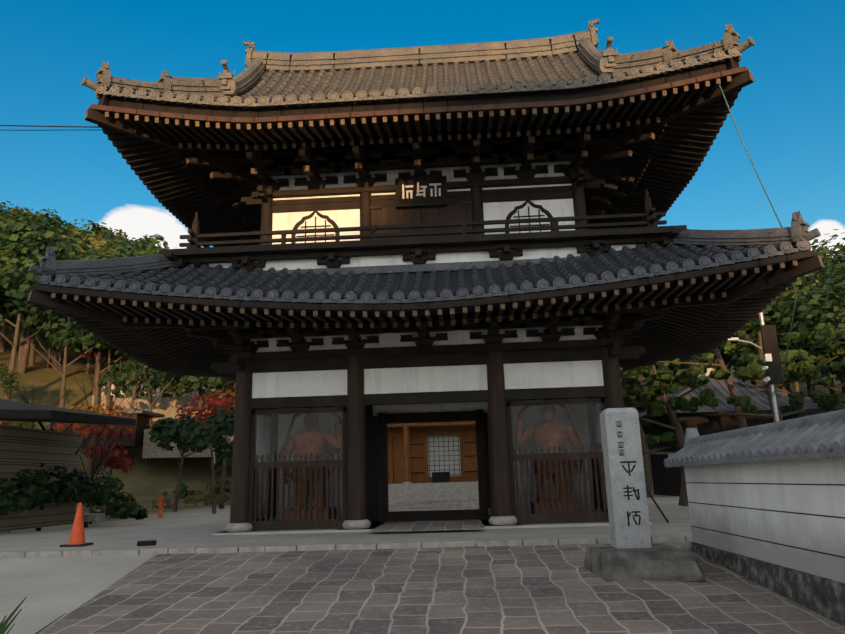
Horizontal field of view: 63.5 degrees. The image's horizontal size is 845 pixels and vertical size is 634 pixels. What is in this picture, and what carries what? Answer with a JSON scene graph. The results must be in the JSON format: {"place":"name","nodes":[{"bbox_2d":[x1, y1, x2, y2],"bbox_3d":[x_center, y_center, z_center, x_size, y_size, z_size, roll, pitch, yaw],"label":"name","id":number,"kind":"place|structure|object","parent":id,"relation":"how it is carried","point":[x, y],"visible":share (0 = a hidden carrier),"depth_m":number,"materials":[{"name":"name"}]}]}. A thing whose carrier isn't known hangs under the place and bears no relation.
{"place":"outdoors","nodes":[
{"label":"outdoors","id":0,"kind":"place"},
{"bbox_2d":[0,306,843,550],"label":"ground","id":1,"kind":"structure","parent":0,"point":[145,484],"depth_m":50.35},
{"bbox_2d":[0,376,234,531],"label":"building","id":2,"kind":"structure","parent":1,"relation":"on","point":[21,448],"depth_m":22.16,"materials":[{"name":"paint"}]},
{"bbox_2d":[0,201,844,519],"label":"foliage","id":3,"kind":"object","parent":1,"relation":"on","point":[818,323],"visible":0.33,"depth_m":38.21,"materials":[{"name":"green plant"}]},
{"bbox_2d":[0,254,844,532],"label":"trunks","id":4,"kind":"object","parent":1,"relation":"on","point":[25,345],"visible":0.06,"depth_m":33.34,"materials":[{"name":"brown wood"}]},
{"bbox_2d":[234,368,844,501],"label":"buildings","id":5,"kind":"structure","parent":1,"relation":"on","point":[433,461],"depth_m":38.06,"materials":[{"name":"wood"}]},
{"bbox_2d":[664,409,844,626],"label":"white wall","id":6,"kind":"structure","parent":1,"relation":"on","point":[766,503],"depth_m":7.45,"materials":[{"name":"paint"}]},
{"bbox_2d":[0,499,844,633],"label":"paving","id":7,"kind":"structure","parent":0,"point":[387,577],"depth_m":8.48,"materials":[{"name":"grey stone"}]},
{"bbox_2d":[0,73,796,633],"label":"props","id":8,"kind":"object","parent":7,"relation":"on","point":[772,361],"visible":0.88,"depth_m":15.31,"materials":[{"name":"plastic"}]},
{"bbox_2d":[27,18,824,532],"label":"gate","id":9,"kind":"structure","parent":7,"relation":"on","point":[501,254],"depth_m":15.42,"materials":[{"name":"brown wood"}]},
{"bbox_2d":[583,408,704,581],"bbox_3d":[2.842,2.270,9.002,1.464,2.170,1.283,-2,-13,3],"label":"monument","id":10,"kind":"object","parent":7,"relation":"on","point":[631,553],"visible":1,"depth_m":9.02,"materials":[{"name":"stone"}]},
{"bbox_2d":[0,0,844,271],"label":"sky","id":11,"kind":"structure","parent":0,"point":[790,121],"materials":[{"name":"blue"}]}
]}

